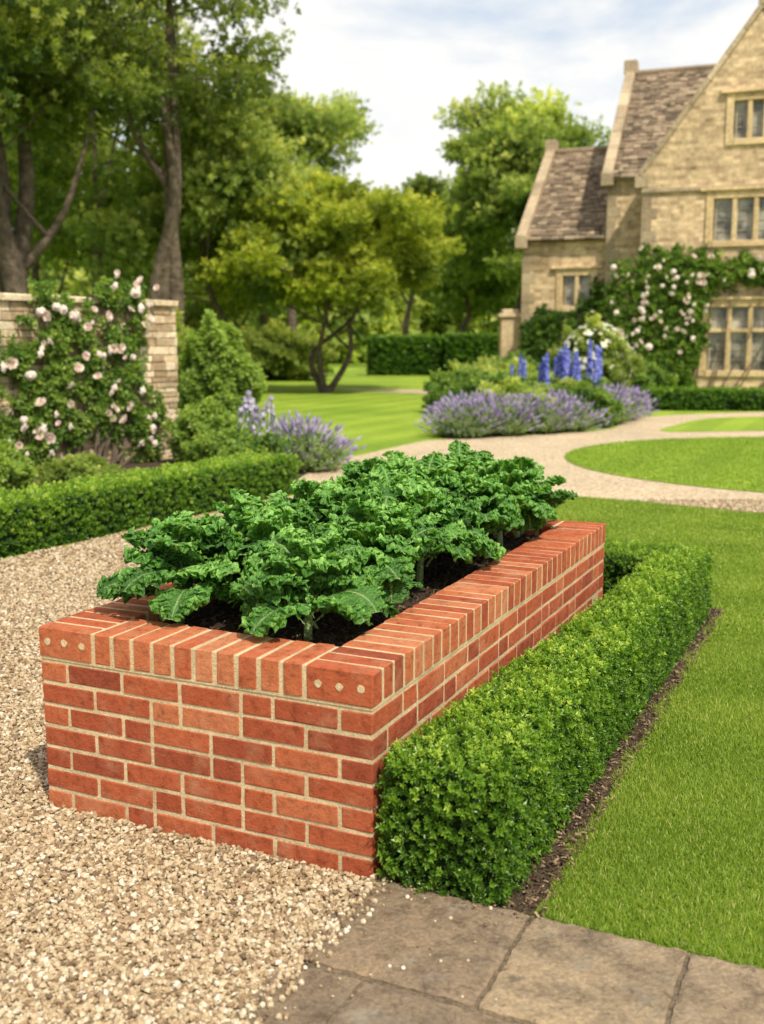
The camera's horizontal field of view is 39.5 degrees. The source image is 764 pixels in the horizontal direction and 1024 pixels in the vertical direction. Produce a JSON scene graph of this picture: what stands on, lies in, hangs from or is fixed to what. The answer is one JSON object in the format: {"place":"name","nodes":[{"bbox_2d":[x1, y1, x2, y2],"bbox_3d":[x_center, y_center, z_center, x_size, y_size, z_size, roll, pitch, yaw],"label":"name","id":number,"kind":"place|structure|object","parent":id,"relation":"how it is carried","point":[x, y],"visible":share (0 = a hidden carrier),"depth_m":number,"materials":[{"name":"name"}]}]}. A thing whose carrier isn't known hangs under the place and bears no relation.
{"place":"outdoors","nodes":[
{"label":"outdoors","id":0,"kind":"place"},
{"bbox_2d":[0,412,763,1023],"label":"gravel path","id":1,"kind":"structure","parent":0,"point":[548,452],"depth_m":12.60,"materials":[{"name":"beige gravel"}]},
{"bbox_2d":[39,519,605,877],"bbox_3d":[0.011,0.532,4.583,1.237,0.640,2.812,4,10,25],"label":"brick planter","id":2,"kind":"object","parent":1,"relation":"on","point":[269,744],"visible":0.56,"depth_m":3.38,"materials":[{"name":"brick"}]},
{"bbox_2d":[96,510,253,623],"bbox_3d":[-0.705,0.220,3.747,0.582,0.433,0.566,2,7,-13],"label":"kale plant","id":3,"kind":"object","parent":2,"relation":"in","point":[177,546],"visible":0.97,"depth_m":3.65,"materials":[{"name":"green plant"}]},
{"bbox_2d":[182,505,316,615],"bbox_3d":[-0.411,0.195,3.844,0.599,0.458,0.547,-5,9,-44],"label":"kale plant","id":4,"kind":"object","parent":2,"relation":"in","point":[258,528],"visible":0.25,"depth_m":3.73,"materials":[{"name":"green plant"}]},
{"bbox_2d":[212,488,311,545],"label":"kale plant","id":5,"kind":"object","parent":2,"relation":"in","point":[244,502],"visible":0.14,"depth_m":4.12,"materials":[{"name":"green plant"}]},
{"bbox_2d":[229,522,399,641],"bbox_3d":[-0.242,0.246,3.567,0.569,0.439,0.624,9,12,23],"label":"kale plant","id":6,"kind":"object","parent":2,"relation":"in","point":[294,567],"visible":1,"depth_m":3.47,"materials":[{"name":"green plant"}]},
{"bbox_2d":[278,477,351,505],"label":"kale plant","id":7,"kind":"object","parent":2,"relation":"in","point":[303,488],"visible":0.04,"depth_m":4.46,"materials":[{"name":"green plant"}]},
{"bbox_2d":[286,482,382,567],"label":"kale plant","id":8,"kind":"object","parent":2,"relation":"in","point":[328,499],"visible":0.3,"depth_m":4.16,"materials":[{"name":"green plant"}]},
{"bbox_2d":[321,456,395,487],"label":"kale plant","id":9,"kind":"object","parent":2,"relation":"in","point":[353,471],"visible":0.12,"depth_m":4.86,"materials":[{"name":"green plant"}]},
{"bbox_2d":[317,496,449,602],"bbox_3d":[-0.052,0.161,3.972,0.544,0.482,0.656,3,10,18],"label":"kale plant","id":10,"kind":"object","parent":2,"relation":"in","point":[392,537],"visible":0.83,"depth_m":3.81,"materials":[{"name":"green plant"}]},
{"bbox_2d":[382,450,418,471],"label":"kale plant","id":11,"kind":"object","parent":2,"relation":"in","point":[397,458],"visible":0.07,"depth_m":5.35,"materials":[{"name":"green plant"}]},
{"bbox_2d":[359,463,462,559],"bbox_3d":[0.078,0.041,4.697,0.668,0.499,0.701,3,7,2],"label":"kale plant","id":12,"kind":"object","parent":2,"relation":"in","point":[386,475],"visible":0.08,"depth_m":4.68,"materials":[{"name":"green plant"}]},
{"bbox_2d":[400,451,475,544],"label":"kale plant","id":13,"kind":"object","parent":2,"relation":"in","point":[433,465],"visible":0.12,"depth_m":4.99,"materials":[{"name":"green plant"}]},
{"bbox_2d":[379,472,498,583],"bbox_3d":[0.145,0.092,4.394,0.636,0.486,0.582,-3,10,-31],"label":"kale plant","id":14,"kind":"object","parent":2,"relation":"in","point":[435,507],"visible":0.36,"depth_m":4.32,"materials":[{"name":"green plant"}]},
{"bbox_2d":[432,439,493,473],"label":"kale plant","id":15,"kind":"object","parent":2,"relation":"in","point":[463,456],"visible":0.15,"depth_m":5.36,"materials":[{"name":"green plant"}]},
{"bbox_2d":[434,471,524,563],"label":"kale plant","id":16,"kind":"object","parent":2,"relation":"in","point":[499,511],"visible":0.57,"depth_m":4.64,"materials":[{"name":"green plant"}]},
{"bbox_2d":[466,457,556,545],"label":"kale plant","id":17,"kind":"object","parent":2,"relation":"in","point":[510,474],"visible":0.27,"depth_m":5.07,"materials":[{"name":"green plant"}]},
{"bbox_2d":[502,455,577,538],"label":"kale plant","id":18,"kind":"object","parent":2,"relation":"in","point":[556,498],"visible":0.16,"depth_m":5.31,"materials":[{"name":"green plant"}]},
{"bbox_2d":[2,362,763,967],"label":"ground","id":19,"kind":"structure","parent":0,"point":[380,420],"depth_m":22.88,"materials":[{"name":"green plant"}]},
{"bbox_2d":[0,0,44,134],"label":"oak tree","id":20,"kind":"object","parent":19,"relation":"on","point":[35,58],"visible":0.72,"depth_m":22.35,"materials":[{"name":"green plant"}]},
{"bbox_2d":[0,0,174,293],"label":"oak tree","id":21,"kind":"object","parent":19,"relation":"on","point":[39,20],"visible":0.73,"depth_m":24.75,"materials":[{"name":"green plant"}]},
{"bbox_2d":[8,112,194,306],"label":"oak tree","id":22,"kind":"object","parent":19,"relation":"on","point":[54,250],"visible":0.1,"depth_m":40.84,"materials":[{"name":"green plant"}]},
{"bbox_2d":[2,0,246,297],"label":"oak tree","id":23,"kind":"object","parent":19,"relation":"on","point":[60,156],"visible":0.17,"depth_m":34.47,"materials":[{"name":"green plant"}]},
{"bbox_2d":[0,0,301,326],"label":"oak tree","id":24,"kind":"object","parent":19,"relation":"on","point":[167,272],"visible":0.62,"depth_m":27.87,"materials":[{"name":"green plant"}]},
{"bbox_2d":[116,293,189,409],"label":"shrub","id":25,"kind":"object","parent":19,"relation":"on","point":[181,332],"visible":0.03,"depth_m":23.29,"materials":[{"name":"green plant"}]},
{"bbox_2d":[27,458,309,487],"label":"flower bed soil","id":26,"kind":"structure","parent":19,"relation":"on","point":[150,465],"depth_m":13.59,"materials":[{"name":"brown soil"}]},
{"bbox_2d":[0,438,39,494],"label":"shrub","id":27,"kind":"object","parent":26,"relation":"on","point":[18,470],"visible":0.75,"depth_m":10.28,"materials":[{"name":"green plant"}]},
{"bbox_2d":[36,451,125,487],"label":"shrub","id":28,"kind":"object","parent":26,"relation":"on","point":[70,467],"visible":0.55,"depth_m":10.80,"materials":[{"name":"green plant"}]},
{"bbox_2d":[0,293,178,473],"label":"garden wall","id":29,"kind":"structure","parent":26,"relation":"on","point":[161,373],"depth_m":13.47,"materials":[{"name":"beige stone"}]},
{"bbox_2d":[0,269,174,465],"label":"climbing rose","id":30,"kind":"object","parent":29,"relation":"attached to","point":[44,394],"visible":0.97,"depth_m":12.93,"materials":[{"name":"green plant"}]},
{"bbox_2d":[0,448,303,559],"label":"box hedge","id":31,"kind":"object","parent":26,"relation":"on","point":[33,517],"visible":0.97,"depth_m":9.00,"materials":[{"name":"green plant"}]},
{"bbox_2d":[161,396,255,464],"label":"shrub","id":32,"kind":"object","parent":26,"relation":"on","point":[208,414],"visible":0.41,"depth_m":13.41,"materials":[{"name":"green plant"}]},
{"bbox_2d":[176,308,267,422],"bbox_3d":[-2.321,-1.843,15.399,1.389,2.166,1.456,-8,12,-42],"label":"shrub","id":33,"kind":"object","parent":26,"relation":"on","point":[214,359],"visible":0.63,"depth_m":15.01,"materials":[{"name":"green plant"}]},
{"bbox_2d":[177,427,274,463],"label":"shrub","id":34,"kind":"object","parent":26,"relation":"on","point":[225,442],"visible":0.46,"depth_m":12.29,"materials":[{"name":"green plant"}]},
{"bbox_2d":[208,390,266,437],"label":"iris plant","id":35,"kind":"object","parent":26,"relation":"on","point":[241,409],"visible":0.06,"depth_m":12.93,"materials":[{"name":"purple plant"}]},
{"bbox_2d":[242,394,282,442],"bbox_3d":[-1.540,-1.046,13.563,0.909,0.984,0.999,-8,12,-40],"label":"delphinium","id":36,"kind":"object","parent":26,"relation":"on","point":[256,408],"visible":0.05,"depth_m":13.43,"materials":[{"name":"purple plant"}]},
{"bbox_2d":[239,395,297,458],"bbox_3d":[-1.466,-0.886,12.562,0.909,0.984,0.999,-6,11,-33],"label":"delphinium","id":37,"kind":"object","parent":26,"relation":"on","point":[269,435],"visible":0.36,"depth_m":12.55,"materials":[{"name":"green plant"}]},
{"bbox_2d":[247,409,352,451],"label":"lavender plant","id":38,"kind":"object","parent":26,"relation":"on","point":[283,417],"visible":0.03,"depth_m":13.79,"materials":[{"name":"purple plant"}]},
{"bbox_2d":[272,414,366,471],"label":"lavender plant","id":39,"kind":"object","parent":26,"relation":"on","point":[312,448],"visible":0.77,"depth_m":12.88,"materials":[{"name":"purple plant"}]},
{"bbox_2d":[147,293,250,350],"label":"shrub","id":40,"kind":"object","parent":19,"relation":"on","point":[190,321],"visible":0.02,"depth_m":34.28,"materials":[{"name":"green plant"}]},
{"bbox_2d":[56,74,349,331],"bbox_3d":[-5.099,-7.998,32.257,8.818,9.081,7.474,0,9,0],"label":"lime tree","id":41,"kind":"object","parent":19,"relation":"on","point":[222,166],"visible":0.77,"depth_m":30.13,"materials":[{"name":"green plant"}]},
{"bbox_2d":[142,198,363,329],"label":"oak tree","id":42,"kind":"object","parent":19,"relation":"on","point":[263,319],"depth_m":47.07,"materials":[{"name":"green plant"}]},
{"bbox_2d":[28,242,519,363],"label":"woodland","id":43,"kind":"object","parent":19,"relation":"on","point":[426,318],"visible":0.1,"depth_m":75.83,"materials":[{"name":"green plant"}]},
{"bbox_2d":[238,317,340,380],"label":"shrub","id":44,"kind":"object","parent":19,"relation":"on","point":[281,354],"visible":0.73,"depth_m":42.39,"materials":[{"name":"green plant"}]},
{"bbox_2d":[199,79,382,330],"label":"lime tree","id":45,"kind":"object","parent":19,"relation":"on","point":[325,129],"visible":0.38,"depth_m":42.32,"materials":[{"name":"green plant"}]},
{"bbox_2d":[186,167,465,392],"bbox_3d":[-1.746,-6.964,32.306,8.722,7.047,7.804,0,9,0],"label":"maple tree","id":46,"kind":"object","parent":19,"relation":"on","point":[395,242],"visible":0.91,"depth_m":30.19,"materials":[{"name":"green plant"}]},
{"bbox_2d":[365,332,446,375],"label":"clipped hedge","id":47,"kind":"object","parent":19,"relation":"on","point":[405,355],"visible":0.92,"depth_m":49.42,"materials":[{"name":"green plant"}]},
{"bbox_2d":[396,170,469,334],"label":"tree","id":48,"kind":"object","parent":19,"relation":"on","point":[424,184],"visible":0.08,"depth_m":61.00,"materials":[{"name":"green plant"}]},
{"bbox_2d":[406,173,520,331],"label":"lime tree","id":49,"kind":"object","parent":19,"relation":"on","point":[493,290],"visible":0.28,"depth_m":55.91,"materials":[{"name":"green plant"}]},
{"bbox_2d":[443,331,520,372],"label":"clipped hedge","id":50,"kind":"object","parent":19,"relation":"on","point":[462,347],"visible":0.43,"depth_m":48.39,"materials":[{"name":"green plant"}]},
{"bbox_2d":[230,878,763,1023],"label":"stone paving","id":51,"kind":"structure","parent":19,"relation":"on","point":[517,970],"depth_m":2.63,"materials":[{"name":"beige stone"}]},
{"bbox_2d":[484,350,541,364],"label":"shrub","id":52,"kind":"object","parent":19,"relation":"on","point":[512,354],"visible":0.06,"depth_m":27.32,"materials":[{"name":"green plant"}]},
{"bbox_2d":[433,80,610,331],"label":"lime tree","id":53,"kind":"object","parent":19,"relation":"on","point":[499,151],"visible":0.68,"depth_m":48.40,"materials":[{"name":"green plant"}]},
{"bbox_2d":[440,421,625,438],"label":"flower bed soil","id":54,"kind":"structure","parent":19,"relation":"on","point":[500,435],"depth_m":17.74,"materials":[{"name":"brown soil"}]},
{"bbox_2d":[421,365,488,411],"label":"shrub","id":55,"kind":"object","parent":54,"relation":"on","point":[434,389],"visible":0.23,"depth_m":23.16,"materials":[{"name":"green plant"}]},
{"bbox_2d":[421,389,501,422],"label":"lavender plant","id":56,"kind":"object","parent":54,"relation":"on","point":[460,396],"visible":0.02,"depth_m":18.66,"materials":[{"name":"purple plant"}]},
{"bbox_2d":[414,393,512,437],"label":"lavender plant","id":57,"kind":"object","parent":54,"relation":"on","point":[457,421],"visible":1,"depth_m":17.44,"materials":[{"name":"plant"}]},
{"bbox_2d":[436,353,504,376],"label":"shrub","id":58,"kind":"object","parent":54,"relation":"on","point":[483,361],"visible":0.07,"depth_m":25.97,"materials":[{"name":"green plant"}]},
{"bbox_2d":[442,369,542,407],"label":"shrub","id":59,"kind":"object","parent":54,"relation":"on","point":[473,383],"visible":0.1,"depth_m":21.19,"materials":[{"name":"green plant"}]},
{"bbox_2d":[459,389,545,435],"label":"lavender plant","id":60,"kind":"object","parent":54,"relation":"on","point":[513,425],"visible":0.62,"depth_m":17.77,"materials":[{"name":"plant"}]},
{"bbox_2d":[470,375,558,406],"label":"shrub","id":61,"kind":"object","parent":54,"relation":"on","point":[511,384],"visible":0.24,"depth_m":18.94,"materials":[{"name":"green plant"}]},
{"bbox_2d":[475,357,560,382],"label":"shrub","id":62,"kind":"object","parent":54,"relation":"on","point":[530,370],"visible":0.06,"depth_m":23.99,"materials":[{"name":"green plant"}]},
{"bbox_2d":[510,354,526,377],"bbox_3d":[2.928,-2.657,22.500,0.914,1.370,1.008,-3,10,-20],"label":"delphinium","id":63,"kind":"object","parent":54,"relation":"on","point":[522,371],"visible":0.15,"depth_m":22.32,"materials":[{"name":"blue plant"}]},
{"bbox_2d":[501,390,588,433],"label":"lavender plant","id":64,"kind":"object","parent":54,"relation":"on","point":[549,421],"visible":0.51,"depth_m":18.15,"materials":[{"name":"purple plant"}]},
{"bbox_2d":[528,359,563,373],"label":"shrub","id":65,"kind":"object","parent":54,"relation":"on","point":[551,365],"visible":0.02,"depth_m":25.22,"materials":[{"name":"green plant"}]},
{"bbox_2d":[535,353,557,385],"bbox_3d":[3.331,-2.607,22.109,1.103,1.399,1.101,2,9,13],"label":"delphinium","id":66,"kind":"object","parent":54,"relation":"on","point":[543,375],"visible":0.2,"depth_m":21.83,"materials":[{"name":"blue plant"}]},
{"bbox_2d":[529,344,573,382],"bbox_3d":[3.727,-2.771,22.600,1.247,1.582,1.245,1,9,4],"label":"delphinium","id":67,"kind":"object","parent":54,"relation":"on","point":[560,363],"visible":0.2,"depth_m":22.35,"materials":[{"name":"blue plant"}]},
{"bbox_2d":[533,385,587,406],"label":"lavender plant","id":68,"kind":"object","parent":54,"relation":"on","point":[557,393],"visible":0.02,"depth_m":19.52,"materials":[{"name":"purple plant"}]},
{"bbox_2d":[528,376,613,396],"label":"shrub","id":69,"kind":"object","parent":54,"relation":"on","point":[567,380],"visible":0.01,"depth_m":20.80,"materials":[{"name":"green plant"}]},
{"bbox_2d":[535,389,613,431],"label":"lavender plant","id":70,"kind":"object","parent":54,"relation":"on","point":[582,414],"visible":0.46,"depth_m":18.62,"materials":[{"name":"plant"}]},
{"bbox_2d":[566,350,605,385],"bbox_3d":[4.089,-2.651,22.206,1.151,1.460,1.149,-2,9,-12],"label":"delphinium","id":71,"kind":"object","parent":54,"relation":"on","point":[576,370],"visible":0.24,"depth_m":22.24,"materials":[{"name":"blue plant"}]},
{"bbox_2d":[549,379,624,427],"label":"shrub","id":72,"kind":"object","parent":54,"relation":"on","point":[600,396],"visible":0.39,"depth_m":19.49,"materials":[{"name":"green plant"}]},
{"bbox_2d":[575,339,610,387],"bbox_3d":[4.400,-2.867,22.852,1.248,1.696,1.132,5,10,29],"label":"delphinium","id":73,"kind":"object","parent":54,"relation":"on","point":[595,378],"visible":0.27,"depth_m":22.67,"materials":[{"name":"blue plant"}]},
{"bbox_2d":[547,312,647,395],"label":"rose bush","id":74,"kind":"object","parent":54,"relation":"on","point":[619,361],"visible":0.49,"depth_m":24.41,"materials":[{"name":"green plant"}]},
{"bbox_2d":[599,347,613,391],"bbox_3d":[4.682,-2.847,23.299,1.002,1.500,1.104,6,11,32],"label":"delphinium","id":75,"kind":"object","parent":54,"relation":"on","point":[600,355],"visible":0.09,"depth_m":23.20,"materials":[{"name":"blue plant"}]},
{"bbox_2d":[595,382,655,420],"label":"lavender plant","id":76,"kind":"object","parent":54,"relation":"on","point":[633,406],"visible":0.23,"depth_m":21.19,"materials":[{"name":"purple plant"}]},
{"bbox_2d":[602,386,648,423],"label":"lavender plant","id":77,"kind":"object","parent":54,"relation":"on","point":[622,417],"visible":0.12,"depth_m":20.32,"materials":[{"name":"plant"}]},
{"bbox_2d":[604,382,659,414],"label":"lavender plant","id":78,"kind":"object","parent":54,"relation":"on","point":[645,402],"visible":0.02,"depth_m":22.15,"materials":[{"name":"purple plant"}]},
{"bbox_2d":[515,0,763,393],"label":"manor house","id":79,"kind":"structure","parent":19,"relation":"on","point":[679,158],"depth_m":28.99,"materials":[{"name":"stone"}]},
{"bbox_2d":[517,275,606,362],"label":"climbing rose","id":80,"kind":"object","parent":79,"relation":"attached to","point":[534,325],"visible":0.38,"depth_m":31.66,"materials":[{"name":"green plant"}]},
{"bbox_2d":[551,265,602,311],"bbox_3d":[5.781,-6.617,31.576,1.520,1.320,0.320,3,10,20],"label":"window","id":81,"kind":"structure","parent":79,"relation":"in","point":[571,281],"depth_m":31.60,"materials":[{"name":"beige stone"}]},
{"bbox_2d":[598,242,763,388],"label":"climbing rose","id":82,"kind":"object","parent":79,"relation":"attached to","point":[649,300],"visible":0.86,"depth_m":28.91,"materials":[{"name":"green plant"}]},
{"bbox_2d":[698,296,763,376],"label":"window","id":83,"kind":"structure","parent":79,"relation":"in","point":[742,314],"depth_m":28.80,"materials":[{"name":"beige stone"}]},
{"bbox_2d":[701,186,763,246],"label":"window","id":84,"kind":"structure","parent":79,"relation":"in","point":[734,215],"depth_m":28.33,"materials":[{"name":"beige stone"}]},
{"bbox_2d":[721,87,763,145],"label":"window","id":85,"kind":"structure","parent":79,"relation":"in","point":[745,107],"depth_m":27.88,"materials":[{"name":"beige stone"}]},
{"bbox_2d":[629,367,653,392],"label":"shrub","id":86,"kind":"object","parent":19,"relation":"on","point":[640,379],"visible":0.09,"depth_m":25.49,"materials":[{"name":"green plant"}]},
{"bbox_2d":[633,354,678,387],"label":"shrub","id":87,"kind":"object","parent":19,"relation":"on","point":[657,374],"visible":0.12,"depth_m":26.66,"materials":[{"name":"green plant"}]},
{"bbox_2d":[640,384,763,410],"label":"box hedge","id":88,"kind":"object","parent":19,"relation":"on","point":[723,398],"visible":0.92,"depth_m":24.42,"materials":[{"name":"green plant"}]},
{"bbox_2d":[343,389,427,393],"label":"gravel path","id":89,"kind":"structure","parent":0,"point":[400,391],"depth_m":34.46,"materials":[{"name":"beige gravel"}]},
{"bbox_2d":[59,0,758,272],"label":"sky","id":90,"kind":"structure","parent":0,"point":[410,58],"materials":[{"name":"white"}]},
{"bbox_2d":[159,533,725,923],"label":"bark mulch","id":91,"kind":"object","parent":0,"point":[546,897],"visible":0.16,"depth_m":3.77,"materials":[{"name":"brown soil"}]},
{"bbox_2d":[375,537,714,906],"bbox_3d":[0.471,0.598,4.829,1.527,0.475,3.736,4,10,25],"label":"box hedge","id":92,"kind":"object","parent":91,"relation":"on","point":[497,776],"visible":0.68,"depth_m":3.39,"materials":[{"name":"green plant"}]},
{"bbox_2d":[496,309,520,359],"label":"stone pier","id":93,"kind":"structure","parent":0,"point":[509,326],"depth_m":32.65,"materials":[{"name":"beige stone"}]},
{"bbox_2d":[532,436,763,969],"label":"grass","id":94,"kind":"structure","parent":0,"point":[746,583],"depth_m":3.87,"materials":[{"name":"green plant"}]},
{"bbox_2d":[565,437,763,491],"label":"lawn","id":95,"kind":"structure","parent":0,"point":[690,471],"depth_m":13.79,"materials":[{"name":"green plant"}]},
{"bbox_2d":[660,417,763,431],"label":"lawn","id":96,"kind":"structure","parent":0,"point":[733,424],"depth_m":20.03,"materials":[{"name":"green plant"}]}
]}

